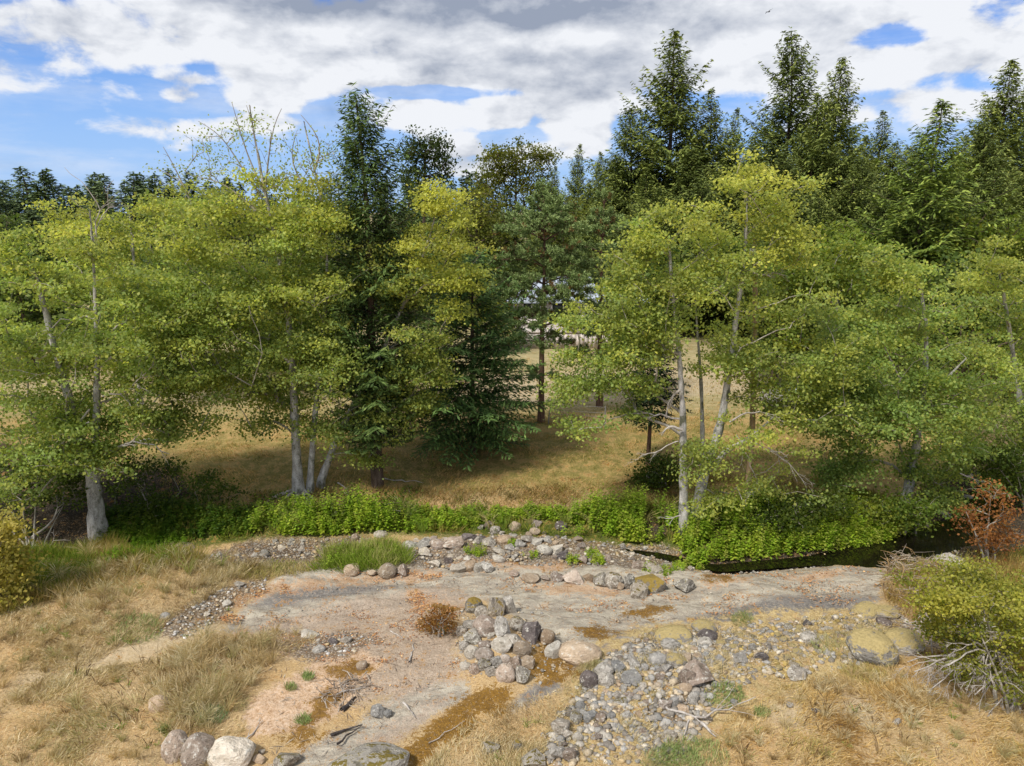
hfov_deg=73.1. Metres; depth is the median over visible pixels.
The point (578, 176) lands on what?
fir tree
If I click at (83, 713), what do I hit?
dry grass
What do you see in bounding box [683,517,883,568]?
leafy plants
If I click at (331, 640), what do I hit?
rock
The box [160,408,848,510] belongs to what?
meadow grass
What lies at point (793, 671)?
boulder
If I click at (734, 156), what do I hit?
fir tree
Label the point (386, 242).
fir tree
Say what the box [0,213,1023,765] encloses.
ground
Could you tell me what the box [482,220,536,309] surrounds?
fir tree
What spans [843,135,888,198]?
fir tree
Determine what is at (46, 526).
fallen branch
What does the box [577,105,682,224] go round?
fir tree
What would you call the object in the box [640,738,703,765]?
green tuft
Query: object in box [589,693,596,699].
rock
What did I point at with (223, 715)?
green tuft
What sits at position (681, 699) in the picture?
rock
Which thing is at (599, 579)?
boulder
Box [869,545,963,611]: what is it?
brush
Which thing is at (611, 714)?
rock
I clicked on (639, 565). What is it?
boulder
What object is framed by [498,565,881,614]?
fallen leaves
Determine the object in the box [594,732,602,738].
rock
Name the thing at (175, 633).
gravel
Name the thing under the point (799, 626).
rock
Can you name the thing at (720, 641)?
rock
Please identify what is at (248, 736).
fallen branch
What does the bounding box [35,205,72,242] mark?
distant conifer
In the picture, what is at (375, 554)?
bank grass
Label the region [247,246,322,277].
field tree
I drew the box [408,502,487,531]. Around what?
leafy plants
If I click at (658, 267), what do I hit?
field tree
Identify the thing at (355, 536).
rock
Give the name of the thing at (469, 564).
boulder
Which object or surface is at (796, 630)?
rock
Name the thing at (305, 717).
green tuft
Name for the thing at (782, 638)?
rock
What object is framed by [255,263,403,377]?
field tree
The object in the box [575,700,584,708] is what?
rock
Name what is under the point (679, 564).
leafy sprout
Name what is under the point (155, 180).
distant conifer
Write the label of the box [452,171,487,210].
distant conifer
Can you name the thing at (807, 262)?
field tree
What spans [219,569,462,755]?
fallen twigs
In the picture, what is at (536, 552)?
leafy sprout
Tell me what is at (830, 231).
broadleaf tree
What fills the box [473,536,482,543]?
rock
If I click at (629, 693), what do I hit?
rock
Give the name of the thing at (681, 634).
boulder
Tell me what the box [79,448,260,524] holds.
shrub
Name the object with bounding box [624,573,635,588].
boulder
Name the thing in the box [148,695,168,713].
boulder
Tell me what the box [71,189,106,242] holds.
distant conifer
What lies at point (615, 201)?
fir tree
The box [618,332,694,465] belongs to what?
conifer sapling
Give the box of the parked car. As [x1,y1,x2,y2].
[759,388,815,411]
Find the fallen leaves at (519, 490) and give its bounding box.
[316,474,674,504]
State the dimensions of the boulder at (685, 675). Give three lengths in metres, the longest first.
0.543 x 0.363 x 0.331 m
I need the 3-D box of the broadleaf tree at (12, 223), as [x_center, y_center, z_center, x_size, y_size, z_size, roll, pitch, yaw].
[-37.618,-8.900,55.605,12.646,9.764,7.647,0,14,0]
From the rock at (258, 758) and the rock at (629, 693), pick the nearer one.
the rock at (258, 758)
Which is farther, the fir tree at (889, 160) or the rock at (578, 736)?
the fir tree at (889, 160)
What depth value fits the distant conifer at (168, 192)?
110.93 m
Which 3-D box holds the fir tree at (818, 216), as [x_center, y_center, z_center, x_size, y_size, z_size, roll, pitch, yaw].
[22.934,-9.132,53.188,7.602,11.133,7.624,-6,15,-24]
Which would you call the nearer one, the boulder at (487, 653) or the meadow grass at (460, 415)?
the boulder at (487, 653)
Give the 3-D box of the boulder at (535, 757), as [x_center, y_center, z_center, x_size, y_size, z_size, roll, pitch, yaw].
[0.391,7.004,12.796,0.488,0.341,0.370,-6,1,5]
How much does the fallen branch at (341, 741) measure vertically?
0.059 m
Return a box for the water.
[624,443,1021,571]
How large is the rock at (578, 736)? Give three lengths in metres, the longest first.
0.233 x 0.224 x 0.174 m
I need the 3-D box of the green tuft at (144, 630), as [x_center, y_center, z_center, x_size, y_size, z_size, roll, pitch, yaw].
[-9.076,5.912,16.797,1.371,0.313,1.229,0,14,0]
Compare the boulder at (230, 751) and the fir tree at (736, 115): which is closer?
the boulder at (230, 751)
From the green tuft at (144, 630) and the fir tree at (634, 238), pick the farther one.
the fir tree at (634, 238)
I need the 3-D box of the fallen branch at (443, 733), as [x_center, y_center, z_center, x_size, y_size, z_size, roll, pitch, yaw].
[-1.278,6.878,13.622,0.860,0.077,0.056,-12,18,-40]
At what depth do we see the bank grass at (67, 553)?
19.64 m
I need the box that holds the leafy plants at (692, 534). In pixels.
[678,470,801,558]
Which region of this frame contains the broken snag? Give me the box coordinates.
[744,239,757,494]
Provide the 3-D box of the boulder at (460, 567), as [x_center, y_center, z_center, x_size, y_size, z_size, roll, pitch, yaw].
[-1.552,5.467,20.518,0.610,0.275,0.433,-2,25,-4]
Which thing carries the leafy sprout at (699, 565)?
on the ground at (448, 701)
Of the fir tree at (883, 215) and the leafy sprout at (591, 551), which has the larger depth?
the fir tree at (883, 215)
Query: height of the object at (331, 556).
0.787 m
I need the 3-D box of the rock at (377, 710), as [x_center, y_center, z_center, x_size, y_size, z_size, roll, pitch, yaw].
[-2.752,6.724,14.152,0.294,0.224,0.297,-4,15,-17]
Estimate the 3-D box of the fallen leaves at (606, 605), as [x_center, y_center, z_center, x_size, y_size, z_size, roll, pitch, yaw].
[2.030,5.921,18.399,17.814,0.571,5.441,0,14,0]
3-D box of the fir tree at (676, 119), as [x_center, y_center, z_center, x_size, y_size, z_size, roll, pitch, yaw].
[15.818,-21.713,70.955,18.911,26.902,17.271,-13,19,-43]
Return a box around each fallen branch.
[28,494,63,544]
[246,718,261,737]
[330,724,362,736]
[335,683,363,695]
[336,725,361,744]
[384,478,421,482]
[402,701,418,718]
[428,721,463,742]
[658,685,755,733]
[681,719,689,740]
[700,721,715,736]
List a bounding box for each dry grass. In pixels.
[0,561,323,765]
[39,549,280,733]
[421,656,601,765]
[701,648,1023,765]
[879,541,1023,624]
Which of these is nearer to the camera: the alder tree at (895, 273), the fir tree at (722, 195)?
the alder tree at (895, 273)
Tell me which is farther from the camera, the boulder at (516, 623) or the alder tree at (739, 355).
the alder tree at (739, 355)
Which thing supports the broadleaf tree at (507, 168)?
on the ground at (448, 701)
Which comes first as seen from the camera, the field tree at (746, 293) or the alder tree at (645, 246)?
the alder tree at (645, 246)
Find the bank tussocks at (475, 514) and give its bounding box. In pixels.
[261,482,877,533]
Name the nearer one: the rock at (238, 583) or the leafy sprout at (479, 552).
the rock at (238, 583)
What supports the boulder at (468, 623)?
on the ground at (448, 701)
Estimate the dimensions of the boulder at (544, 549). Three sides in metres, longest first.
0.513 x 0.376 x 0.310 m
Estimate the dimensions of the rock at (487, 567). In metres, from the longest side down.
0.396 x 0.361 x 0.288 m
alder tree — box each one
[0,167,244,540]
[21,192,207,405]
[105,102,403,504]
[299,171,502,488]
[536,200,747,536]
[651,143,887,525]
[743,226,940,406]
[775,243,1023,521]
[913,234,1023,486]
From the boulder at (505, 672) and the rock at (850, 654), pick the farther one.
the rock at (850, 654)
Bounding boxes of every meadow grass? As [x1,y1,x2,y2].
[0,348,897,446]
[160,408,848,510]
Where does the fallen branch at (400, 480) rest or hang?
on the ground at (448, 701)
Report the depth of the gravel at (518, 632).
16.16 m
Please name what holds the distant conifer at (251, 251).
on the ground at (448, 701)
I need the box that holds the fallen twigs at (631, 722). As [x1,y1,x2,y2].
[556,677,711,760]
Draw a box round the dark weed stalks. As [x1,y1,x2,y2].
[49,637,944,758]
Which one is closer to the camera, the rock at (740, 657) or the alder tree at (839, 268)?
the rock at (740, 657)
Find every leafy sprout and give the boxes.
[463,543,475,554]
[470,542,487,556]
[507,537,516,546]
[522,549,538,558]
[565,552,581,565]
[584,544,598,558]
[590,552,605,564]
[659,563,673,577]
[672,560,687,570]
[694,556,707,570]
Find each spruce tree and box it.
[308,82,467,488]
[381,242,564,470]
[412,218,452,428]
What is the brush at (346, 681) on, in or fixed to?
on the ground at (448, 701)
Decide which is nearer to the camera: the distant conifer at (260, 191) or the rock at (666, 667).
the rock at (666, 667)
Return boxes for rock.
[160,612,170,619]
[222,599,231,606]
[234,581,244,585]
[252,754,265,763]
[258,749,264,754]
[259,551,268,556]
[277,545,285,550]
[312,644,325,652]
[328,637,336,643]
[340,636,351,643]
[351,534,359,540]
[356,660,367,669]
[367,570,376,574]
[370,703,384,717]
[383,709,392,717]
[418,547,429,554]
[444,557,452,563]
[456,625,467,636]
[459,641,468,650]
[459,661,470,670]
[464,645,478,659]
[468,663,479,674]
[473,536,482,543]
[473,562,483,571]
[474,605,486,616]
[477,640,491,647]
[477,657,491,670]
[481,561,493,572]
[481,741,499,754]
[485,666,495,675]
[487,632,494,639]
[490,526,499,533]
[490,655,501,666]
[492,554,505,562]
[500,654,509,662]
[504,543,514,550]
[508,655,520,669]
[509,521,520,531]
[509,570,518,576]
[512,739,521,750]
[514,539,525,546]
[521,535,532,541]
[521,655,534,668]
[529,527,539,534]
[532,538,542,545]
[540,575,548,580]
[542,535,551,542]
[548,746,563,758]
[551,544,562,553]
[551,718,569,734]
[562,747,576,759]
[563,729,572,738]
[570,710,582,722]
[572,535,583,540]
[572,732,582,741]
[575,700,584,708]
[577,542,585,547]
[577,555,586,563]
[582,573,593,581]
[582,710,595,722]
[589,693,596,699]
[594,712,605,723]
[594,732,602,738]
[598,671,614,685]
[604,554,611,561]
[607,711,615,718]
[611,660,625,672]
[614,690,620,697]
[614,697,626,707]
[617,582,623,589]
[620,710,629,716]
[625,692,633,695]
[628,656,640,668]
[635,710,642,716]
[638,728,646,732]
[639,682,647,690]
[640,663,648,670]
[648,652,666,665]
[655,672,664,679]
[658,700,672,709]
[662,664,671,672]
[663,729,676,739]
[669,696,678,707]
[676,721,683,728]
[677,695,684,702]
[677,703,688,712]
[679,683,692,691]
[684,652,691,660]
[687,691,698,704]
[693,652,701,657]
[702,710,712,721]
[715,654,724,662]
[716,639,724,644]
[730,698,737,704]
[733,651,747,663]
[748,643,756,649]
[754,652,769,659]
[768,636,778,641]
[774,632,781,637]
[779,636,787,641]
[782,654,789,659]
[783,623,792,629]
[786,702,793,707]
[789,660,799,665]
[792,648,803,655]
[794,624,803,629]
[794,628,802,633]
[799,631,816,643]
[802,619,811,625]
[811,707,821,714]
[823,648,830,655]
[844,624,852,630]
[848,652,855,659]
[876,617,891,626]
[892,718,900,725]
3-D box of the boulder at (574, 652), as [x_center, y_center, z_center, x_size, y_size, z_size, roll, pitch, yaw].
[1.567,6.243,15.973,1.013,0.505,0.887,2,3,-5]
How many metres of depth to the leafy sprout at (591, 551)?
21.36 m
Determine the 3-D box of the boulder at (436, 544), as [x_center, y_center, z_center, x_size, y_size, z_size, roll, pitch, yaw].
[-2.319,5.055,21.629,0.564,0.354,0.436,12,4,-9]
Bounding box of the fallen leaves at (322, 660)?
[242,596,460,711]
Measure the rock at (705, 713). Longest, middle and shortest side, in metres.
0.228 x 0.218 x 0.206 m
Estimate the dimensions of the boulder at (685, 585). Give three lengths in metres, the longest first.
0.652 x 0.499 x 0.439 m
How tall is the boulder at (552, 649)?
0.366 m
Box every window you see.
[522,303,540,316]
[551,303,570,311]
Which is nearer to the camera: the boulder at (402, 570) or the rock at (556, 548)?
the boulder at (402, 570)
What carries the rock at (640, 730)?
on the ground at (448, 701)
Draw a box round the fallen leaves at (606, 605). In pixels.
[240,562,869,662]
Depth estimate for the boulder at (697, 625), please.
17.33 m
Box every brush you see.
[311,670,378,711]
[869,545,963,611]
[882,609,995,665]
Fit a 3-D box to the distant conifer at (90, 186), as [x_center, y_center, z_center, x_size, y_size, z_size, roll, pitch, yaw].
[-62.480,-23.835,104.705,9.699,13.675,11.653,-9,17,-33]
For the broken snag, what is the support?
on the ground at (448, 701)
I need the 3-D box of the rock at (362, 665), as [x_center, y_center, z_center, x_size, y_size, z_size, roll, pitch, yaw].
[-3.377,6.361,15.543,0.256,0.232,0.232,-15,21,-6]
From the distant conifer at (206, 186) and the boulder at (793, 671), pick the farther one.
the distant conifer at (206, 186)
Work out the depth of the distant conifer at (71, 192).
102.61 m
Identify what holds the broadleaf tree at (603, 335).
on the ground at (448, 701)
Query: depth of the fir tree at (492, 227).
75.72 m
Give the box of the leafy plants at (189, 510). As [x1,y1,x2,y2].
[95,492,257,541]
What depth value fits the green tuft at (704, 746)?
13.08 m
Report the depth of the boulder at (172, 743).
12.87 m
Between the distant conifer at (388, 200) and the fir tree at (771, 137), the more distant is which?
the distant conifer at (388, 200)
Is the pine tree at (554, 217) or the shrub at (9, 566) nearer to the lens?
the shrub at (9, 566)
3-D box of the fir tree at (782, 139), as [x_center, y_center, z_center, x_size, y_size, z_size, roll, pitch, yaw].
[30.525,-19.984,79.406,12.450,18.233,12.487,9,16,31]
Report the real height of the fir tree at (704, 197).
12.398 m
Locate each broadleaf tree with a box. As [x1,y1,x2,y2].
[0,210,102,293]
[144,179,350,271]
[387,124,469,309]
[424,187,522,313]
[437,278,516,353]
[458,133,568,243]
[520,194,621,263]
[580,271,663,346]
[797,216,921,348]
[864,294,1023,431]
[900,208,1023,316]
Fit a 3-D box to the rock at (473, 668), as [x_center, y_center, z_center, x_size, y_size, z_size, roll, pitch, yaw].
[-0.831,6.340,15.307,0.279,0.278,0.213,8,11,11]
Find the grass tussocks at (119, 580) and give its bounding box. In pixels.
[29,537,270,606]
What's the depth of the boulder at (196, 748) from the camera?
12.67 m
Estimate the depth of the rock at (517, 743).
13.11 m
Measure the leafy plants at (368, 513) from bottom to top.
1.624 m
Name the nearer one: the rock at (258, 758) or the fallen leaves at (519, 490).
the rock at (258, 758)
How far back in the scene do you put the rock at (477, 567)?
20.40 m
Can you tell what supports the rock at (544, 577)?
on the ground at (448, 701)
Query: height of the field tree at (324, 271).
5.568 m
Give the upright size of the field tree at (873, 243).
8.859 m
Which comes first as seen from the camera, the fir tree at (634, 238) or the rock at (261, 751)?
the rock at (261, 751)
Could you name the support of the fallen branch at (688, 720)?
on the ground at (448, 701)
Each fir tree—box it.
[371,221,398,263]
[391,210,435,267]
[415,190,470,244]
[429,220,462,265]
[451,199,494,254]
[461,219,496,307]
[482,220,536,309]
[484,207,509,254]
[519,234,561,276]
[526,191,560,269]
[531,166,563,226]
[540,196,578,276]
[547,215,592,276]
[552,203,612,276]
[562,144,590,210]
[573,183,598,226]
[576,232,666,331]
[577,28,743,234]
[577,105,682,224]
[580,151,606,213]
[580,210,629,269]
[582,157,626,205]
[594,174,643,224]
[609,219,669,316]
[619,196,677,298]
[622,167,678,247]
[629,146,734,234]
[653,190,694,321]
[658,174,728,331]
[659,87,738,212]
[682,157,741,253]
[691,134,772,242]
[711,26,843,204]
[714,223,762,336]
[718,148,750,202]
[719,107,749,174]
[724,164,781,237]
[726,149,819,314]
[726,233,840,339]
[757,183,812,245]
[767,125,784,161]
[776,92,848,225]
[782,56,879,214]
[785,133,850,211]
[795,189,838,305]
[801,98,1023,364]
[806,170,881,236]
[820,155,885,234]
[834,179,911,243]
[836,125,870,182]
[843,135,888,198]
[864,110,907,194]
[871,141,912,219]
[879,165,949,232]
[882,134,943,206]
[896,210,922,282]
[898,143,918,176]
[913,188,1023,319]
[922,119,1021,237]
[925,169,1023,313]
[930,58,1023,221]
[934,157,1008,221]
[954,136,970,164]
[995,160,1023,229]
[1001,87,1023,168]
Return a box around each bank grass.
[0,529,212,614]
[127,487,906,544]
[212,554,319,579]
[241,472,890,513]
[301,531,418,572]
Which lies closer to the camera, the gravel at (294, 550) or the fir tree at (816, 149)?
the gravel at (294, 550)
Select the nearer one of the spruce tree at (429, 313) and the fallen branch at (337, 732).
the fallen branch at (337, 732)
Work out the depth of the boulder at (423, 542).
21.63 m
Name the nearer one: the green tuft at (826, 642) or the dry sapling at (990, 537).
the green tuft at (826, 642)
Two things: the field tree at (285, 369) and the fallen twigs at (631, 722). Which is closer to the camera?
the fallen twigs at (631, 722)
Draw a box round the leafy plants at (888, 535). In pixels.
[792,489,914,552]
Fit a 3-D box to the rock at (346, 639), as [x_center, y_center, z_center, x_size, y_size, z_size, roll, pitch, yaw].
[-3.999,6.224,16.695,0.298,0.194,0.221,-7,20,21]
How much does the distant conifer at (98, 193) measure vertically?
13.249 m
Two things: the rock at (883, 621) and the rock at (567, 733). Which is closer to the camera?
the rock at (567, 733)
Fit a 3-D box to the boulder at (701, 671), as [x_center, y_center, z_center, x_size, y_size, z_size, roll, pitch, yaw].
[4.002,6.371,14.981,0.714,0.583,0.556,-12,23,-11]
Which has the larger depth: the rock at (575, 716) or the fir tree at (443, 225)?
the fir tree at (443, 225)
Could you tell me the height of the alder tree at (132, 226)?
10.584 m
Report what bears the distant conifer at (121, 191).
on the ground at (448, 701)
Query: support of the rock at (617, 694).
on the ground at (448, 701)
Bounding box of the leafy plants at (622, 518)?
[560,478,682,545]
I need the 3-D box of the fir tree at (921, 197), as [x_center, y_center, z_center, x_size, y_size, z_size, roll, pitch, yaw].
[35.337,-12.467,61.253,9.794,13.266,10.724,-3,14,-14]
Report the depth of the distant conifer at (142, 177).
112.12 m
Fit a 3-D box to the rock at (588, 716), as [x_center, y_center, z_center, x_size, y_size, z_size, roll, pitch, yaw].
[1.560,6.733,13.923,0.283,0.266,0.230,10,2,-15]
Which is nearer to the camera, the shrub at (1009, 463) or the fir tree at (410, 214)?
the shrub at (1009, 463)
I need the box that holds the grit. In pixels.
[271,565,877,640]
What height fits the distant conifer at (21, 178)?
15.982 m
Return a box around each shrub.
[0,437,102,546]
[0,503,55,608]
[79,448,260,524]
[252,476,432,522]
[415,603,462,636]
[624,447,695,492]
[720,484,867,543]
[816,480,958,542]
[879,550,1023,713]
[962,431,1023,512]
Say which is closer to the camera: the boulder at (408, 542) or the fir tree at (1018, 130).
the boulder at (408, 542)
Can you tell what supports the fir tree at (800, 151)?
on the ground at (448, 701)
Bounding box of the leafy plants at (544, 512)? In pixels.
[486,498,570,523]
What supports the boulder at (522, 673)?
on the ground at (448, 701)
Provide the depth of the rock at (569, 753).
12.85 m
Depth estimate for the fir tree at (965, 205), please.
48.17 m
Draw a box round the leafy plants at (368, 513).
[246,479,412,536]
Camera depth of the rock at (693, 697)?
14.35 m
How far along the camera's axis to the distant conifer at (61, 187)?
109.81 m
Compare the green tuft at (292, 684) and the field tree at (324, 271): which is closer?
the green tuft at (292, 684)
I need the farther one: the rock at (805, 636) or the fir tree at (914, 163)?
the fir tree at (914, 163)
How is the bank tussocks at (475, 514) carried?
on the ground at (448, 701)
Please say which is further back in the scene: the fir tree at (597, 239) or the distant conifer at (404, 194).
the distant conifer at (404, 194)
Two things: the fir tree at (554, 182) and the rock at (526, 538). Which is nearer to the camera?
the rock at (526, 538)
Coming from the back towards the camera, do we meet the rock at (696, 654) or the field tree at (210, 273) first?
the field tree at (210, 273)
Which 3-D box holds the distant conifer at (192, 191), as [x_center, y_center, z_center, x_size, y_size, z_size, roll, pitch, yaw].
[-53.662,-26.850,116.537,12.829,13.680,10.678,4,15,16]
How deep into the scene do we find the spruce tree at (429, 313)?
29.24 m
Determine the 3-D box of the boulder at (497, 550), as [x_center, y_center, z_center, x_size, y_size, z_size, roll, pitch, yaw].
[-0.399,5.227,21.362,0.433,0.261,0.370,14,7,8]
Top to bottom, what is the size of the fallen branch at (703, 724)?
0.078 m
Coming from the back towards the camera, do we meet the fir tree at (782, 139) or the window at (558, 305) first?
the fir tree at (782, 139)
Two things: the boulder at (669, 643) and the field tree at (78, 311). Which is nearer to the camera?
the boulder at (669, 643)
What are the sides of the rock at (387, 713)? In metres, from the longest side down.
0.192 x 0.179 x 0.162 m
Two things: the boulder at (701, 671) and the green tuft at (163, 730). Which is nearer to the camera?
the green tuft at (163, 730)
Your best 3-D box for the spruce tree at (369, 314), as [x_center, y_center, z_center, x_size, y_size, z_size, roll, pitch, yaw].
[-4.397,-2.701,23.709,5.120,13.942,5.540,-6,15,-22]
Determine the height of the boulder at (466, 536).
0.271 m
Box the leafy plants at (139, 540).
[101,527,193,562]
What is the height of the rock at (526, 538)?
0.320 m
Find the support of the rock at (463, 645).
on the ground at (448, 701)
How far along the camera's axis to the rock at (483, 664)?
15.25 m
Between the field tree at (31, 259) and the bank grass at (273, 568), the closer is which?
the bank grass at (273, 568)
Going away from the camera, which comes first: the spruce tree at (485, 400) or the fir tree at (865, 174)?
the spruce tree at (485, 400)
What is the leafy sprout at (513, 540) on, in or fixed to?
on the ground at (448, 701)
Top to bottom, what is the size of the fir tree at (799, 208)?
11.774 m
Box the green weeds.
[23,582,962,760]
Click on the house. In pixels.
(558, 306)
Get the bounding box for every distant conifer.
[0,180,23,222]
[0,181,26,238]
[3,180,26,209]
[4,180,41,229]
[6,166,50,220]
[18,213,33,239]
[20,213,45,230]
[21,184,61,220]
[21,206,46,259]
[30,169,64,224]
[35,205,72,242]
[39,167,63,206]
[42,183,72,219]
[49,186,81,233]
[68,185,87,220]
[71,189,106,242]
[73,179,121,245]
[73,207,121,249]
[74,172,114,216]
[75,203,113,266]
[87,173,124,249]
[88,183,113,208]
[101,207,143,248]
[104,215,143,257]
[113,182,143,221]
[114,171,146,256]
[130,172,149,226]
[134,173,168,248]
[136,178,168,244]
[139,216,155,263]
[152,184,166,211]
[161,168,183,196]
[164,186,183,201]
[177,182,205,229]
[178,170,210,228]
[204,180,215,204]
[220,178,243,207]
[231,216,266,269]
[234,182,249,210]
[251,185,274,237]
[312,178,335,252]
[315,232,347,267]
[326,177,355,260]
[364,182,398,241]
[392,171,414,229]
[393,204,408,242]
[414,207,427,232]
[445,169,481,233]
[448,183,463,211]
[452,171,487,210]
[497,189,525,239]
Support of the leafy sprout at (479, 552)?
on the ground at (448, 701)
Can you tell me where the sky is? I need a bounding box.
[0,0,1023,212]
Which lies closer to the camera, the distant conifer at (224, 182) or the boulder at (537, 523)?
the boulder at (537, 523)
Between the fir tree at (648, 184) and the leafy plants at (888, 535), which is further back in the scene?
the fir tree at (648, 184)
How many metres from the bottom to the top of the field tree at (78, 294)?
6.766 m
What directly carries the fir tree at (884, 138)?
on the ground at (448, 701)
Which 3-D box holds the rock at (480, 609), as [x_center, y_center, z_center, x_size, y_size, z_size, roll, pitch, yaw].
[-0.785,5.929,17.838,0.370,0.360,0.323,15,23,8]
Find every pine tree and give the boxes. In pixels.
[486,177,600,422]
[565,188,645,407]
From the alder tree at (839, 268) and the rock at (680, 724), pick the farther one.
the alder tree at (839, 268)
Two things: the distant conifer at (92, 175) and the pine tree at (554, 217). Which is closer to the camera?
the pine tree at (554, 217)
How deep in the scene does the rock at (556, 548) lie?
21.43 m
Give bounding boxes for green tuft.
[110,608,163,644]
[154,721,171,733]
[194,700,228,723]
[283,680,297,690]
[292,709,312,725]
[300,669,314,680]
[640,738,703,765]
[652,733,730,765]
[704,677,747,708]
[729,609,754,626]
[753,705,771,717]
[808,631,843,653]
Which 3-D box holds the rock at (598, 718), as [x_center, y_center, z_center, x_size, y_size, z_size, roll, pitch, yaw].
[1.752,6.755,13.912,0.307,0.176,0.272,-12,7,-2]
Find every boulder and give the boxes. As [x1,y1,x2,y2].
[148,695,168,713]
[161,729,187,763]
[180,732,214,765]
[207,736,255,765]
[273,752,300,765]
[301,629,319,637]
[327,742,409,765]
[343,563,359,576]
[373,530,387,537]
[377,563,396,579]
[396,564,407,576]
[402,540,415,547]
[415,537,430,548]
[428,560,440,566]
[429,539,444,549]
[442,536,464,548]
[450,560,466,572]
[461,533,477,539]
[462,619,473,628]
[463,628,480,644]
[465,560,476,571]
[465,597,482,613]
[472,614,495,637]
[475,647,493,660]
[482,536,495,546]
[486,597,504,616]
[490,637,511,653]
[492,547,504,555]
[494,616,510,636]
[495,663,514,682]
[496,535,510,543]
[502,595,516,613]
[503,633,521,647]
[509,615,524,632]
[512,639,531,656]
[515,665,530,683]
[521,621,541,644]
[521,748,545,765]
[522,573,539,583]
[531,520,542,526]
[537,544,552,554]
[538,628,554,644]
[544,640,560,658]
[550,571,563,582]
[555,520,567,530]
[557,550,569,558]
[558,640,601,665]
[563,569,583,584]
[579,670,597,687]
[593,572,605,586]
[593,662,613,674]
[605,572,622,588]
[620,669,641,683]
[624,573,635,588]
[630,581,647,599]
[632,560,646,569]
[635,574,666,593]
[645,560,663,573]
[654,625,692,643]
[660,638,680,649]
[666,653,687,667]
[673,578,695,592]
[678,659,714,685]
[678,669,695,682]
[691,619,716,631]
[696,628,717,639]
[697,636,712,645]
[786,664,806,680]
[846,628,899,667]
[850,601,878,619]
[877,605,901,618]
[884,627,925,655]
[933,553,964,567]
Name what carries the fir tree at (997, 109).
on the ground at (448, 701)
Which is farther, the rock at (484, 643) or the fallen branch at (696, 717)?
the rock at (484, 643)
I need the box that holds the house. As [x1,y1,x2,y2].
[507,279,654,347]
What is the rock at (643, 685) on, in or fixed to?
on the ground at (448, 701)
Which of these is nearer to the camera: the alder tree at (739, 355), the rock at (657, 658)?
the rock at (657, 658)
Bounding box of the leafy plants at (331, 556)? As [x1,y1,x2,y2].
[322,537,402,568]
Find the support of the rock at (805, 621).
on the ground at (448, 701)
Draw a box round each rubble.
[544,635,720,758]
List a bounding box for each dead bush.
[891,617,1023,712]
[985,669,1023,716]
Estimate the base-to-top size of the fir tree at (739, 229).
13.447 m
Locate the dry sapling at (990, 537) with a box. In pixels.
[942,475,1023,561]
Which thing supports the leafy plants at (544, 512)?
on the ground at (448, 701)
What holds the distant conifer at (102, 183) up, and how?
on the ground at (448, 701)
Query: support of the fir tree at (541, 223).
on the ground at (448, 701)
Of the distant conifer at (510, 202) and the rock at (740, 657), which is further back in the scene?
the distant conifer at (510, 202)
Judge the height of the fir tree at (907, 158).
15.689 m
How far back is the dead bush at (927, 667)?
14.13 m
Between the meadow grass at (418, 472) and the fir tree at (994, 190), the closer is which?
the meadow grass at (418, 472)
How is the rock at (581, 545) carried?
on the ground at (448, 701)
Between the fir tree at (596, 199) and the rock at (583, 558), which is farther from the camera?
the fir tree at (596, 199)
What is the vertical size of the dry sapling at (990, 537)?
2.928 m
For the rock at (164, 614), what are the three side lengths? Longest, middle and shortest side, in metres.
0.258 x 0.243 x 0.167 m
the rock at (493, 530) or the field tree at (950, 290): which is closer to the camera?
the rock at (493, 530)
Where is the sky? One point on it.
(88, 87)
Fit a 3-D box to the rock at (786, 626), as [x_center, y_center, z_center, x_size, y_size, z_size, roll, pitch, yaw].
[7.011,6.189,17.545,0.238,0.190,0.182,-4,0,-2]
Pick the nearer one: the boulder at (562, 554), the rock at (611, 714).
the rock at (611, 714)
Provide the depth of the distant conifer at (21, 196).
115.52 m
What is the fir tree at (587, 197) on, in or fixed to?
on the ground at (448, 701)
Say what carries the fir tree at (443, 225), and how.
on the ground at (448, 701)
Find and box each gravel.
[160,575,378,655]
[204,536,359,560]
[388,532,699,571]
[451,603,568,684]
[520,623,764,765]
[693,548,972,574]
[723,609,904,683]
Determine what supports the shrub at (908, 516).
on the ground at (448, 701)
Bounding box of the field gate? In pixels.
[548,404,605,425]
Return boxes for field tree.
[0,243,52,319]
[0,251,100,365]
[13,243,116,307]
[52,247,233,363]
[87,246,145,269]
[143,263,248,360]
[200,271,274,362]
[234,256,345,341]
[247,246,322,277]
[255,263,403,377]
[291,260,348,311]
[314,254,379,271]
[377,255,421,319]
[478,249,520,307]
[610,236,736,337]
[671,251,729,331]
[683,231,771,338]
[707,255,856,383]
[713,242,855,328]
[757,240,850,311]
[822,224,930,310]
[828,260,940,371]
[872,251,988,375]
[926,248,1022,366]
[936,291,1023,399]
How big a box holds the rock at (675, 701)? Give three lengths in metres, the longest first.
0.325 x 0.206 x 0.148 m
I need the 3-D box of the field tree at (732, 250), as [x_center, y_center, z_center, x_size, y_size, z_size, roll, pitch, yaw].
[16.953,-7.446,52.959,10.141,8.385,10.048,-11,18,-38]
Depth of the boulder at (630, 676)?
14.79 m

